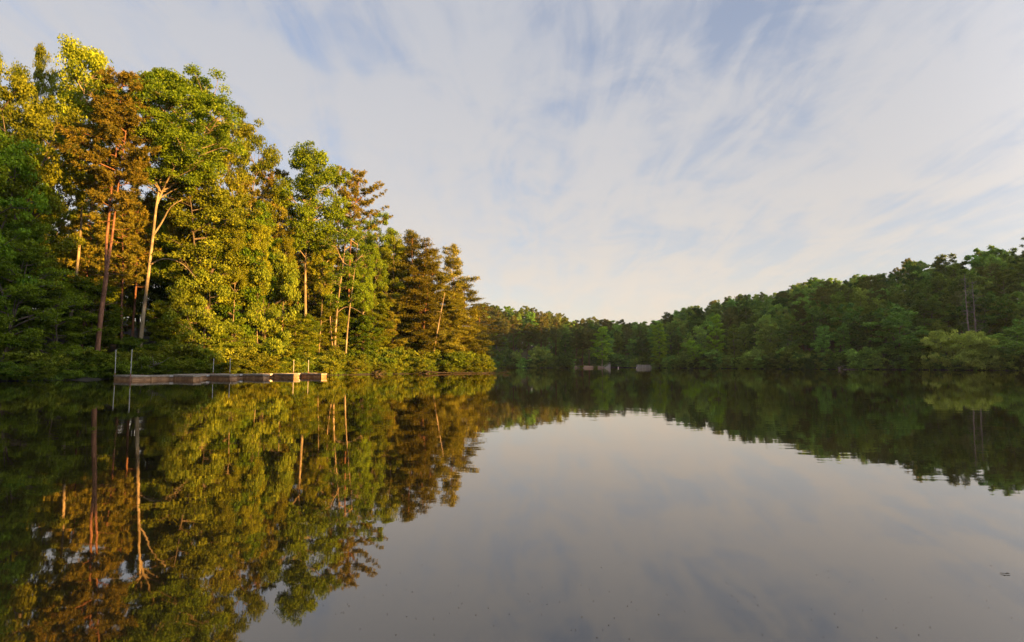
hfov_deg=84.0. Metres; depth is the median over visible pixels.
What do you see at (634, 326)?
broadleaf tree
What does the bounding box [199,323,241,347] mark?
understory tree
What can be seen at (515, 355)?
waterside bush
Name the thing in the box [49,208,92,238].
pine tree
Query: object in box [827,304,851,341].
broadleaf tree
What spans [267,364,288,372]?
shrub
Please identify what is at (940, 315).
broadleaf tree
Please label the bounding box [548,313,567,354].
pine tree
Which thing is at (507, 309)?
poplar tree
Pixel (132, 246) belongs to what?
poplar tree
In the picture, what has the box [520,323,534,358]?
pine tree
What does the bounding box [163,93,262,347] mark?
oak tree
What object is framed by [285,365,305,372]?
shrub
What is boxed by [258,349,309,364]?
shrub
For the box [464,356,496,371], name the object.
shrub
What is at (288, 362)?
shrub
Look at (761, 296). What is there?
poplar tree
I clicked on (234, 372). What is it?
shrub
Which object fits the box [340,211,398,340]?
oak tree
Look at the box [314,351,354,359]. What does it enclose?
shrub
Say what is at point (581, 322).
pine tree
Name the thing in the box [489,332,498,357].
poplar tree
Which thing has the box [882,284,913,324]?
broadleaf tree
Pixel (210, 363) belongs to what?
shrub
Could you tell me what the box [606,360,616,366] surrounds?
waterside bush
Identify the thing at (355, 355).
shrub
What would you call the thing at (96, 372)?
shrub
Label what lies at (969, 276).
tree
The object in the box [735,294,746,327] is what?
poplar tree
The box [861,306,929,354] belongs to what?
broadleaf tree
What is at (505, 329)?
pine tree
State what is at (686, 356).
waterside bush
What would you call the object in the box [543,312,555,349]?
pine tree
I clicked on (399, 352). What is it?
shrub
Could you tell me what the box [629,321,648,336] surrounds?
broadleaf tree
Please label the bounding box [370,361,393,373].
shrub
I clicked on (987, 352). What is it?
bush
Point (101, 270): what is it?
oak tree
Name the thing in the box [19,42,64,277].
oak tree
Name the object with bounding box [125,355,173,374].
shrub
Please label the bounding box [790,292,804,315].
pine tree
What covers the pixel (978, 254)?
broadleaf tree
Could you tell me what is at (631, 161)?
sky
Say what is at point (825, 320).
pine tree
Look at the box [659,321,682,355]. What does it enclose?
broadleaf tree
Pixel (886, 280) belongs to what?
broadleaf tree
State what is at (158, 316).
understory tree
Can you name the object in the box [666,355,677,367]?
waterside bush
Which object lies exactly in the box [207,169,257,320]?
pine tree
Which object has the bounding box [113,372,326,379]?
floating dock
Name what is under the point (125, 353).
shrub
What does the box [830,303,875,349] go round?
broadleaf tree
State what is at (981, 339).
willow tree
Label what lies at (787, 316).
broadleaf tree
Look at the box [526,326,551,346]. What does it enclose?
tree
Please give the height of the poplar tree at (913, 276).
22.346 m
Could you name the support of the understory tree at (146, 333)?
on the ground at (113, 348)
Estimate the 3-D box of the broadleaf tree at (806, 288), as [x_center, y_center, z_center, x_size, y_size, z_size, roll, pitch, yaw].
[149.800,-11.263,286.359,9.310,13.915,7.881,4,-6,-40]
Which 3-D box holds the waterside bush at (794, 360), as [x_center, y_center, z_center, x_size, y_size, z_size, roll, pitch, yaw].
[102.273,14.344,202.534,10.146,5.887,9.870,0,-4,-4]
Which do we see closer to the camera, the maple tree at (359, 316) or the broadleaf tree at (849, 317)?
the maple tree at (359, 316)
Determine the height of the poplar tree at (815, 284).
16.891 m
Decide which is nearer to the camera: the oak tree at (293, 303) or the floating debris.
the floating debris
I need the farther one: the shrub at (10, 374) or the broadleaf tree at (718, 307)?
the broadleaf tree at (718, 307)
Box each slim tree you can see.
[217,209,253,340]
[245,221,273,351]
[271,235,298,331]
[307,231,337,353]
[348,254,376,349]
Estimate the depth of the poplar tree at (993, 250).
221.46 m
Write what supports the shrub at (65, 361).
on the ground at (113, 348)
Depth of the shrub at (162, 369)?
68.74 m
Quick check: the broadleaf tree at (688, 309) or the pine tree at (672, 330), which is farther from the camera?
the broadleaf tree at (688, 309)
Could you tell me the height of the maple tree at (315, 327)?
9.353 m
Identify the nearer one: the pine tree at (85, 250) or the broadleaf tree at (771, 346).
the pine tree at (85, 250)
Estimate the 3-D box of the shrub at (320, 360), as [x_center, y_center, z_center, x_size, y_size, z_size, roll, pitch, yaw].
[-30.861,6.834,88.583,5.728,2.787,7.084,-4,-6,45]
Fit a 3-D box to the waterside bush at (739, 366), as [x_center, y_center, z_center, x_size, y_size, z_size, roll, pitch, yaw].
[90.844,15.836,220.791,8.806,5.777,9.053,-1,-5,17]
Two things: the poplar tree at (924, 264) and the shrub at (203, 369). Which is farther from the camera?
the poplar tree at (924, 264)
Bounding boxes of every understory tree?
[110,336,161,360]
[138,298,160,337]
[148,311,195,346]
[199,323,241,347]
[255,334,302,357]
[290,330,324,350]
[403,336,426,351]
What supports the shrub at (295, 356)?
on the ground at (113, 348)
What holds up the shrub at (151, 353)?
on the ground at (113, 348)
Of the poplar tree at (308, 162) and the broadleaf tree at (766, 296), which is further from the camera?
the broadleaf tree at (766, 296)
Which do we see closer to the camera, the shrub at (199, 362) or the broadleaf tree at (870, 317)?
the shrub at (199, 362)
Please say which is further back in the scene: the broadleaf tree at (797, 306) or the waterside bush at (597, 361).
the waterside bush at (597, 361)
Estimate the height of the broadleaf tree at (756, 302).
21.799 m
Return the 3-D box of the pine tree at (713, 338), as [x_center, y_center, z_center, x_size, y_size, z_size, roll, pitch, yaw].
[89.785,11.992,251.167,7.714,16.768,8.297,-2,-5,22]
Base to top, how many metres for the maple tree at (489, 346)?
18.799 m
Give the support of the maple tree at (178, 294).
on the ground at (113, 348)
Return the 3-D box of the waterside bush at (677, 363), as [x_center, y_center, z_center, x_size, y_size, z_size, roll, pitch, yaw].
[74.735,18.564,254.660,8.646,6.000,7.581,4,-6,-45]
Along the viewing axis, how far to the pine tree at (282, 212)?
92.11 m
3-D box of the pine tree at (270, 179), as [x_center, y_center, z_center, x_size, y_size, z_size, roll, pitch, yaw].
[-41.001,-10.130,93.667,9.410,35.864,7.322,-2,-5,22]
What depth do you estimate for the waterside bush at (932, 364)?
172.48 m
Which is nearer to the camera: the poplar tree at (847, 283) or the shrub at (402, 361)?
the shrub at (402, 361)
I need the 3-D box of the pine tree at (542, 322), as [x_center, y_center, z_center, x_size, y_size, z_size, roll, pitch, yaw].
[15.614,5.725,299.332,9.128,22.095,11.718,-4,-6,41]
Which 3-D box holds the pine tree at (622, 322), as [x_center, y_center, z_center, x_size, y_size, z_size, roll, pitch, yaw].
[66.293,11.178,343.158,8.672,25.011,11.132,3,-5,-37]
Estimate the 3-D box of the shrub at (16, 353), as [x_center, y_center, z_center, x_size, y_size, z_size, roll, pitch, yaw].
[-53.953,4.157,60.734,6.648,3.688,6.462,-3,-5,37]
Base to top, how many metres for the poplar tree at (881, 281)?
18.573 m
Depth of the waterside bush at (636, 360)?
277.80 m
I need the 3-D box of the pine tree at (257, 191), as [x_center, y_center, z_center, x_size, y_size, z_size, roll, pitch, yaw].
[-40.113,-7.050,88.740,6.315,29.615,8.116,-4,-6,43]
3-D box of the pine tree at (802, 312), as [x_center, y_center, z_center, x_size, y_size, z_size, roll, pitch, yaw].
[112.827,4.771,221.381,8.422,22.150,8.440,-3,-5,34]
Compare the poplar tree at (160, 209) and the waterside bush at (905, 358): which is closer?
the poplar tree at (160, 209)
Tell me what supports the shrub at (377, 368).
on the ground at (113, 348)
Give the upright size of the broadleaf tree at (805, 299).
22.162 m
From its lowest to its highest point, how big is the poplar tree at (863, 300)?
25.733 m
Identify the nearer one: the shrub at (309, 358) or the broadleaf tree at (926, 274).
the shrub at (309, 358)
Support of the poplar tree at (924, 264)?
on the ground at (113, 348)
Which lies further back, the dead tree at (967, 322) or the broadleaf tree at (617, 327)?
the broadleaf tree at (617, 327)
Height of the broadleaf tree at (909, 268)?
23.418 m
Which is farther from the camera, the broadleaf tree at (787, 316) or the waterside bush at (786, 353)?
the broadleaf tree at (787, 316)
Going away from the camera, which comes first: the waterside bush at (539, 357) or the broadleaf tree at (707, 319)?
the waterside bush at (539, 357)
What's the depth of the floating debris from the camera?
3.97 m
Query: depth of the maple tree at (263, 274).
83.59 m
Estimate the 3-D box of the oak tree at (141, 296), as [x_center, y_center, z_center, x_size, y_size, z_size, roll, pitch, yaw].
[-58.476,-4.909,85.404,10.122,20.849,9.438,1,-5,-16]
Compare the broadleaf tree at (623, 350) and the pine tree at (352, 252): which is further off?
the broadleaf tree at (623, 350)
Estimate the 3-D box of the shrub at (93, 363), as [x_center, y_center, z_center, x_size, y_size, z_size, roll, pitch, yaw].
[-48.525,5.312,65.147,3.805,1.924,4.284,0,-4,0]
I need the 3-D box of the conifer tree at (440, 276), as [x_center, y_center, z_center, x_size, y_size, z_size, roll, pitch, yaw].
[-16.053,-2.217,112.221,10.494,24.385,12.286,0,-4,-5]
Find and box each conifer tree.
[375,229,436,346]
[377,293,409,349]
[387,320,407,344]
[388,234,444,352]
[404,275,448,358]
[407,249,453,353]
[420,302,444,348]
[430,243,480,351]
[436,292,481,355]
[441,283,493,353]
[441,299,463,350]
[466,306,508,355]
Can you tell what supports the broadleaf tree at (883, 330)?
on the ground at (113, 348)
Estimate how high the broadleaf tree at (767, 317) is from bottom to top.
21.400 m
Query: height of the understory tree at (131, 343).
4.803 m
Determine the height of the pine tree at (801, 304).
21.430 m
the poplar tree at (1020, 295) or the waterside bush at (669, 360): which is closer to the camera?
the poplar tree at (1020, 295)
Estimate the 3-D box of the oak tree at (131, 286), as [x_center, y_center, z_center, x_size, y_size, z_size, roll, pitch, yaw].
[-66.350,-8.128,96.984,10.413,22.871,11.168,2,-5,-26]
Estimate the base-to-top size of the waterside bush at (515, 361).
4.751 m
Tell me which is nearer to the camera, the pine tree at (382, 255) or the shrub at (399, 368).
the shrub at (399, 368)
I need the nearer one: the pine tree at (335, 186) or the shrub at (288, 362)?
the shrub at (288, 362)
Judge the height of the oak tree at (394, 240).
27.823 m
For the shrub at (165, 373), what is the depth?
69.51 m
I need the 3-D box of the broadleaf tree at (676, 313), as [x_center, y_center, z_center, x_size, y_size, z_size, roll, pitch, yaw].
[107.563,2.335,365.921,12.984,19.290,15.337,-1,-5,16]
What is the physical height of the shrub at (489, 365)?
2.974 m
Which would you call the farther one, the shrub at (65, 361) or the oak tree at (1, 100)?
the oak tree at (1, 100)
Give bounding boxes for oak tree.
[0,51,39,183]
[0,64,87,321]
[9,189,93,352]
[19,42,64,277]
[79,230,132,326]
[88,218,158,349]
[99,214,149,331]
[147,164,261,346]
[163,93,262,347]
[205,104,286,300]
[231,233,295,336]
[259,230,299,356]
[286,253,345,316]
[301,212,388,353]
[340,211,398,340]
[351,266,404,339]
[373,234,412,337]
[374,243,415,277]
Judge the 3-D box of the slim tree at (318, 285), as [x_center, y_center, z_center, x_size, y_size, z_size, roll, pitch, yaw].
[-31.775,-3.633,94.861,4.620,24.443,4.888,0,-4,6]
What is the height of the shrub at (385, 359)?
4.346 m
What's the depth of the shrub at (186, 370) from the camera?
71.31 m
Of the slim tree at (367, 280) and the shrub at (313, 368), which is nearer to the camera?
the shrub at (313, 368)
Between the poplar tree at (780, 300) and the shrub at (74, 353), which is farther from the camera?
the poplar tree at (780, 300)
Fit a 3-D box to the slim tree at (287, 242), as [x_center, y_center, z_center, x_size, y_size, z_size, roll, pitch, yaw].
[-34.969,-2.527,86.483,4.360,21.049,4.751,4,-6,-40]
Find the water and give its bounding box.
[0,368,1023,641]
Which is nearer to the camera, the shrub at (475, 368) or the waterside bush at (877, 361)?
the shrub at (475, 368)
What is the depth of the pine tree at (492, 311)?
304.64 m
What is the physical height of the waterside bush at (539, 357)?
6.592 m
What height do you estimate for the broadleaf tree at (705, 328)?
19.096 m
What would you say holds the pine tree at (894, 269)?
on the ground at (113, 348)
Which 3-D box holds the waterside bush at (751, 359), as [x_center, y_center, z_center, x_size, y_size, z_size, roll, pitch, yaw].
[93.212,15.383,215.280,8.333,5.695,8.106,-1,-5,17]
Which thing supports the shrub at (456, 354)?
on the ground at (113, 348)
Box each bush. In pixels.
[490,356,498,367]
[491,349,513,367]
[506,358,518,367]
[510,348,524,367]
[512,358,531,367]
[527,346,553,367]
[531,355,544,366]
[548,347,561,355]
[561,358,571,367]
[572,355,579,365]
[583,354,594,365]
[587,352,611,366]
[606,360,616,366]
[627,358,641,367]
[638,354,653,365]
[660,356,669,367]
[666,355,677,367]
[670,356,684,367]
[677,351,694,365]
[687,357,700,367]
[695,350,707,360]
[696,357,706,367]
[697,349,724,367]
[705,351,727,367]
[711,356,723,368]
[713,355,733,368]
[716,355,734,368]
[734,355,750,368]
[741,350,764,368]
[743,348,763,356]
[747,355,767,368]
[748,354,761,367]
[773,345,803,368]
[774,351,794,368]
[777,353,804,368]
[788,353,810,367]
[804,354,825,368]
[820,360,828,368]
[836,360,849,368]
[844,346,880,367]
[846,359,857,369]
[848,352,873,369]
[865,352,887,369]
[889,352,914,369]
[907,354,930,369]
[917,344,945,368]
[924,358,941,369]
[932,352,947,369]
[943,359,971,369]
[946,353,971,369]
[966,347,1002,369]
[979,355,1002,369]
[997,336,1013,353]
[1018,353,1023,369]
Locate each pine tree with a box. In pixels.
[48,66,160,350]
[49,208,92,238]
[54,181,123,234]
[55,209,111,348]
[75,205,103,231]
[82,210,147,347]
[114,187,166,336]
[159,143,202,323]
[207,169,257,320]
[244,183,287,346]
[245,158,289,341]
[270,193,309,333]
[272,256,307,325]
[294,231,321,325]
[323,243,354,308]
[325,165,350,292]
[337,167,393,333]
[342,248,369,329]
[353,232,386,293]
[487,307,495,334]
[490,309,502,335]
[493,317,503,351]
[497,320,510,343]
[501,311,510,323]
[502,316,521,349]
[519,306,529,317]
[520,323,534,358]
[524,307,539,346]
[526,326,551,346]
[533,311,548,346]
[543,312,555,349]
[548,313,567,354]
[550,326,561,343]
[564,325,572,339]
[568,328,583,364]
[572,318,588,358]
[577,333,593,365]
[581,316,598,330]
[581,328,596,365]
[600,319,613,349]
[615,319,627,327]
[621,327,633,354]
[661,312,673,323]
[664,322,676,341]
[672,335,682,353]
[706,330,722,348]
[716,319,729,349]
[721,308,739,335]
[725,306,741,324]
[776,292,790,304]
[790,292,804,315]
[790,305,810,350]
[795,301,810,350]
[808,287,831,308]
[809,309,829,329]
[817,280,837,302]
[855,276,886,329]
[887,267,903,282]
[899,258,912,279]
[1012,252,1023,283]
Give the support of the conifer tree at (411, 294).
on the ground at (113, 348)
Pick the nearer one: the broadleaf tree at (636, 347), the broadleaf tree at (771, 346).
the broadleaf tree at (771, 346)
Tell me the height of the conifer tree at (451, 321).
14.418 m
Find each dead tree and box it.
[433,293,444,359]
[956,275,979,333]
[963,281,986,332]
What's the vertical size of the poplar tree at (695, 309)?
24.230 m
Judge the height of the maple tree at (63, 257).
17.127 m
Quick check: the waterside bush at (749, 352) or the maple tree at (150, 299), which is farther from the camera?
the waterside bush at (749, 352)
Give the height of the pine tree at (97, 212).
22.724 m
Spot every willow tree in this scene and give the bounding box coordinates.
[918,328,976,369]
[948,331,1006,369]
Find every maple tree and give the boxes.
[0,125,62,318]
[0,214,85,362]
[0,283,30,357]
[15,281,102,355]
[26,235,111,315]
[35,238,103,330]
[46,275,128,351]
[61,267,146,339]
[127,279,159,330]
[138,276,165,335]
[139,300,197,350]
[145,273,200,338]
[153,266,245,362]
[184,271,258,345]
[192,200,281,346]
[198,316,266,355]
[229,248,304,355]
[258,316,318,356]
[277,313,323,354]
[287,286,319,315]
[309,291,354,349]
[310,304,349,352]
[321,314,358,352]
[339,296,390,350]
[344,314,385,355]
[351,298,396,350]
[477,332,495,358]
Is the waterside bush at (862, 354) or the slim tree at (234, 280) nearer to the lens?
the slim tree at (234, 280)
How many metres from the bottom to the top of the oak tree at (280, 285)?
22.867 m
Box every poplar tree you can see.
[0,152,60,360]
[38,33,123,341]
[94,62,247,346]
[118,196,162,337]
[131,198,180,342]
[143,210,208,288]
[273,140,352,316]
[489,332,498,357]
[503,306,510,338]
[514,309,524,336]
[521,311,538,350]
[589,326,614,366]
[604,329,615,352]
[635,335,650,358]
[647,320,663,355]
[650,323,671,365]
[686,314,703,342]
[688,307,703,324]
[699,323,712,351]
[705,314,725,351]
[724,324,745,357]
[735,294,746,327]
[738,306,752,339]
[745,314,761,353]
[758,292,765,309]
[766,303,787,346]
[771,297,788,313]
[810,279,822,302]
[826,290,852,350]
[833,323,851,353]
[842,280,855,294]
[846,287,872,341]
[861,297,890,345]
[867,277,888,300]
[870,274,882,287]
[886,291,910,340]
[902,273,924,318]
[905,260,930,282]
[944,262,962,285]
[945,278,966,300]
[968,276,994,327]
[970,248,979,273]
[978,255,1013,301]
[979,244,1009,274]
[990,270,1019,318]
[1010,258,1023,317]
[1011,282,1023,329]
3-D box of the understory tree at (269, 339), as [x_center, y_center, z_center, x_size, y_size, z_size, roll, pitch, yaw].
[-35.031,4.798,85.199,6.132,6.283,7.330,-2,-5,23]
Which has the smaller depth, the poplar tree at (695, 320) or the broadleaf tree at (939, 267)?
the broadleaf tree at (939, 267)
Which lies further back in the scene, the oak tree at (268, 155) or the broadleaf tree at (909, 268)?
the broadleaf tree at (909, 268)
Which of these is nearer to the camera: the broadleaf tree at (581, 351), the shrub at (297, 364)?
the shrub at (297, 364)
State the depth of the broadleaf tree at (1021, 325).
161.41 m
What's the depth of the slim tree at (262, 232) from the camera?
83.37 m
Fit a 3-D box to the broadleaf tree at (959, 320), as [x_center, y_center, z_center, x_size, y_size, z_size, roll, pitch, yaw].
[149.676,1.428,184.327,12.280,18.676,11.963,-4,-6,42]
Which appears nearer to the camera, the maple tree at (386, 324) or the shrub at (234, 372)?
the shrub at (234, 372)
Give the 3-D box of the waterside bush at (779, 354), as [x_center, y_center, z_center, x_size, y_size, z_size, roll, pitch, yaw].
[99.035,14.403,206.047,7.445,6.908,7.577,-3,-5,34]
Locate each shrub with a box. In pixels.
[0,345,43,363]
[0,361,37,380]
[16,354,61,376]
[19,350,72,373]
[24,347,96,370]
[30,365,56,379]
[32,355,71,371]
[44,346,102,371]
[56,363,88,373]
[58,370,84,378]
[71,356,114,372]
[80,348,129,367]
[80,360,102,373]
[83,359,114,372]
[84,365,107,376]
[100,364,126,378]
[101,349,135,363]
[103,359,140,374]
[121,368,142,374]
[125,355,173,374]
[129,348,178,366]
[130,341,200,369]
[131,360,178,374]
[152,367,173,374]
[153,351,193,370]
[168,370,185,374]
[169,359,199,373]
[183,356,218,366]
[183,358,205,372]
[187,362,224,373]
[200,348,236,365]
[201,357,242,373]
[220,346,264,370]
[224,352,275,370]
[229,368,241,373]
[240,364,265,373]
[242,358,280,373]
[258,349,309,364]
[265,365,280,372]
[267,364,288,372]
[275,351,309,372]
[275,359,301,372]
[283,360,291,371]
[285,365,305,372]
[294,358,313,372]
[300,353,325,369]
[304,358,320,371]
[306,348,346,359]
[311,355,345,373]
[311,358,336,368]
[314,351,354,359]
[342,359,367,373]
[343,353,368,367]
[343,368,353,373]
[345,353,373,370]
[355,349,401,363]
[360,362,373,372]
[369,357,383,370]
[370,346,404,359]
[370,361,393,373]
[370,364,383,373]
[371,347,411,362]
[392,349,410,360]
[393,366,404,373]
[397,359,411,367]
[399,365,413,372]
[405,354,441,369]
[405,360,428,372]
[407,348,440,367]
[419,364,439,373]
[431,349,475,361]
[435,356,455,366]
[437,351,472,370]
[442,366,458,371]
[456,351,478,362]
[460,363,478,371]
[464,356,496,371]
[467,365,482,372]
[480,359,494,369]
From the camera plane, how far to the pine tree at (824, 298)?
245.27 m
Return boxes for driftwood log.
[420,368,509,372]
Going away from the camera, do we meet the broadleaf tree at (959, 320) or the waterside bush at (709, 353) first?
the broadleaf tree at (959, 320)
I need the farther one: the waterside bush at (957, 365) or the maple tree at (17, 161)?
the waterside bush at (957, 365)
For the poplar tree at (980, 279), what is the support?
on the ground at (113, 348)
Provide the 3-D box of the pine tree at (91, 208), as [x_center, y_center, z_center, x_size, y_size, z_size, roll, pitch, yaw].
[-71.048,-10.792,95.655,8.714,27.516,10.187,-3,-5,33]
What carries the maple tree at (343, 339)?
on the ground at (113, 348)
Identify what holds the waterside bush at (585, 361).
on the ground at (113, 348)
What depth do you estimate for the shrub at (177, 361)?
71.14 m
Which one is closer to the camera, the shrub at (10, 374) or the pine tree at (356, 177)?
the shrub at (10, 374)
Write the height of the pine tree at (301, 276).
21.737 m
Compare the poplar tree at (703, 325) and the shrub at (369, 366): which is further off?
the poplar tree at (703, 325)
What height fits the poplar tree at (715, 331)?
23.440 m
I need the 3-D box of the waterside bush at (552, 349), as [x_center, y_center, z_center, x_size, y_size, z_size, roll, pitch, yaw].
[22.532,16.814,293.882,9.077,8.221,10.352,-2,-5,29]
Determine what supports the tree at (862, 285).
on the ground at (113, 348)
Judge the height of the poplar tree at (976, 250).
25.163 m
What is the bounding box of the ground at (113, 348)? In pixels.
[0,316,1022,380]
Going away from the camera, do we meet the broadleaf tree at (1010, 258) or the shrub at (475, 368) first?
the shrub at (475, 368)
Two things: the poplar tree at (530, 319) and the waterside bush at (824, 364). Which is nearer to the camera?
the waterside bush at (824, 364)
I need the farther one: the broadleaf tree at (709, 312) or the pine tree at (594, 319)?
the pine tree at (594, 319)
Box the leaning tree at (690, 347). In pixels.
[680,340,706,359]
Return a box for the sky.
[0,0,1023,342]
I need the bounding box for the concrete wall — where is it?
[636,365,651,367]
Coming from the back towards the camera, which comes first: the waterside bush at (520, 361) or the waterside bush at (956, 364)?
the waterside bush at (520, 361)
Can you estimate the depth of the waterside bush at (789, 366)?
200.93 m
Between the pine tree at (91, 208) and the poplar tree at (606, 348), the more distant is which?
the poplar tree at (606, 348)
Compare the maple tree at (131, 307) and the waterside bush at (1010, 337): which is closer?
the maple tree at (131, 307)
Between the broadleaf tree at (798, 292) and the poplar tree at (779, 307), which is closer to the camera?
the poplar tree at (779, 307)
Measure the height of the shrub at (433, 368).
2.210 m
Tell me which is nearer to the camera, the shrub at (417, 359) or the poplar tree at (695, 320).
the shrub at (417, 359)
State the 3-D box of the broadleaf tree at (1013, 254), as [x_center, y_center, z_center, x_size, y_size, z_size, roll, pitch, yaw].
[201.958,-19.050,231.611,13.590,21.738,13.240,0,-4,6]
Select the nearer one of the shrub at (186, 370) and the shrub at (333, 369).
the shrub at (186, 370)
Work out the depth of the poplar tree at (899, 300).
203.66 m
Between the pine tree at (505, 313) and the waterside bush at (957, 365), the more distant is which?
the pine tree at (505, 313)
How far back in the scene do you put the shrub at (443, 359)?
106.74 m
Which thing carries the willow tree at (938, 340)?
on the ground at (113, 348)
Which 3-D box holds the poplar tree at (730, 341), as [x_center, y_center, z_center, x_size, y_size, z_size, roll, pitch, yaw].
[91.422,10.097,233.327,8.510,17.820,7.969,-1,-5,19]
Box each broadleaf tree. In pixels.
[509,313,525,352]
[524,314,545,347]
[555,324,575,353]
[560,316,574,338]
[571,326,586,365]
[584,320,597,352]
[594,338,615,363]
[609,330,627,352]
[610,324,632,351]
[611,333,625,355]
[625,338,643,357]
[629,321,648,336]
[630,322,650,348]
[631,322,651,352]
[632,338,652,356]
[646,330,670,355]
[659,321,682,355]
[668,327,684,351]
[671,310,686,322]
[677,320,687,343]
[678,337,692,355]
[679,307,694,327]
[682,305,703,330]
[684,318,697,340]
[687,325,707,352]
[690,323,713,351]
[701,308,713,323]
[702,315,719,336]
[711,303,731,328]
[725,298,738,306]
[733,323,756,354]
[739,298,763,319]
[750,304,777,322]
[750,313,780,355]
[753,294,765,307]
[753,310,782,347]
[754,320,780,354]
[761,292,776,308]
[762,298,772,307]
[768,315,790,349]
[774,296,794,312]
[776,308,796,344]
[785,290,796,308]
[787,288,814,316]
[788,284,801,298]
[789,296,810,347]
[794,299,809,348]
[796,301,832,352]
[801,285,813,295]
[804,277,818,301]
[805,306,831,352]
[810,325,836,356]
[813,278,842,307]
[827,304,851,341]
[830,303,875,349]
[834,284,878,332]
[851,311,888,351]
[853,278,869,303]
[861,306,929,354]
[873,315,888,354]
[877,273,889,289]
[877,284,906,313]
[879,301,909,354]
[882,273,896,284]
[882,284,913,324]
[889,276,902,301]
[894,260,925,302]
[905,293,957,343]
[906,271,935,316]
[922,320,955,344]
[923,253,968,285]
[924,302,960,335]
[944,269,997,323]
[952,296,989,333]
[955,289,1013,340]
[964,251,988,292]
[971,252,997,275]
[982,255,1019,298]
[986,301,1019,347]
[987,326,1023,360]
[998,248,1021,285]
[1002,318,1023,347]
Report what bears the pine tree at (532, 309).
on the ground at (113, 348)
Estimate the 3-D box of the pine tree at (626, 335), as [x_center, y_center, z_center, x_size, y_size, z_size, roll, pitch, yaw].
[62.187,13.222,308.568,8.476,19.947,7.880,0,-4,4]
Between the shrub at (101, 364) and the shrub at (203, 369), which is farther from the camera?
the shrub at (203, 369)
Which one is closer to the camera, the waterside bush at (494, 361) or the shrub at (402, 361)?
the shrub at (402, 361)
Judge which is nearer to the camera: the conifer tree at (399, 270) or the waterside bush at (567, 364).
the conifer tree at (399, 270)
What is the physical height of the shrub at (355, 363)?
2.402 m
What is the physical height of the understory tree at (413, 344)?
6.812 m
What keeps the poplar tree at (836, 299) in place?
on the ground at (113, 348)
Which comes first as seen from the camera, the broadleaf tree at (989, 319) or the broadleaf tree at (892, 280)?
the broadleaf tree at (989, 319)
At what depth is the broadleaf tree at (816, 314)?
214.09 m
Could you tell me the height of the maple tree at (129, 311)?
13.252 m
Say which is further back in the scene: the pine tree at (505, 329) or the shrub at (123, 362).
the pine tree at (505, 329)
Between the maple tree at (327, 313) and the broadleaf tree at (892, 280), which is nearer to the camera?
the maple tree at (327, 313)
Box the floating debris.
[251,513,1011,638]
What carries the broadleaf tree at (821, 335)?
on the ground at (113, 348)
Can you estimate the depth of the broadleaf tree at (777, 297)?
272.17 m
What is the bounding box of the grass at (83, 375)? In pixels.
[0,370,483,380]
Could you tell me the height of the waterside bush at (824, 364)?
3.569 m
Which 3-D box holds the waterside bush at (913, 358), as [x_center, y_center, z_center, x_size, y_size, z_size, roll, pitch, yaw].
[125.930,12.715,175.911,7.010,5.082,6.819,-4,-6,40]
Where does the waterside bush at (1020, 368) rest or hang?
on the ground at (113, 348)
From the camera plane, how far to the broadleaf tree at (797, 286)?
293.40 m
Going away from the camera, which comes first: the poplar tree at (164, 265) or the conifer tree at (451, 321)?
the poplar tree at (164, 265)
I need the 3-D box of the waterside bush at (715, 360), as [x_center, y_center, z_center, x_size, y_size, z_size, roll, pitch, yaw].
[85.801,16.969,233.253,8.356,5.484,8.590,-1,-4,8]
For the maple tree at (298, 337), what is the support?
on the ground at (113, 348)
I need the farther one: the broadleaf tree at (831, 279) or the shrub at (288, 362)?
the broadleaf tree at (831, 279)
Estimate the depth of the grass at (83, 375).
63.86 m
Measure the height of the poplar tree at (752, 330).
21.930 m
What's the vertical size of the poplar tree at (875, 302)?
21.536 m
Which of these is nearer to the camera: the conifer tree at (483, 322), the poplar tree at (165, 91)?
the poplar tree at (165, 91)
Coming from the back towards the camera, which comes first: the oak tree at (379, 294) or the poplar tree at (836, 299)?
the poplar tree at (836, 299)
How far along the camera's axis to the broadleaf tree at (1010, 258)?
212.96 m
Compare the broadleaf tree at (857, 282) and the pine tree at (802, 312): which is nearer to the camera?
the pine tree at (802, 312)
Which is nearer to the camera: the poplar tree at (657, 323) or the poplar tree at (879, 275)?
the poplar tree at (879, 275)
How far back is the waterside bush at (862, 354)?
185.68 m
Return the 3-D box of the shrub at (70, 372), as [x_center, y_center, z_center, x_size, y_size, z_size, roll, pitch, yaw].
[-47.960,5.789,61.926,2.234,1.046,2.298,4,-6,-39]
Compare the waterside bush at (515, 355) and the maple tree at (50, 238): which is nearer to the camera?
the maple tree at (50, 238)
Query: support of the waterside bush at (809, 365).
on the ground at (113, 348)
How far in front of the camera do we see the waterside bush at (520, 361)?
265.83 m
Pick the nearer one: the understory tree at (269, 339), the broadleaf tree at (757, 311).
the understory tree at (269, 339)
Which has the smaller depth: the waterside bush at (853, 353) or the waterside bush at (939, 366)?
the waterside bush at (939, 366)
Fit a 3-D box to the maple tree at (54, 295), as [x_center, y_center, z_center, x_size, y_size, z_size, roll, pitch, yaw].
[-51.571,0.876,64.129,7.007,10.765,8.453,0,-4,4]
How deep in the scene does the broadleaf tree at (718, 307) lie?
303.74 m
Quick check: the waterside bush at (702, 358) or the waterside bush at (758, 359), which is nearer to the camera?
the waterside bush at (758, 359)
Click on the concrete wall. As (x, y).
(643, 366)

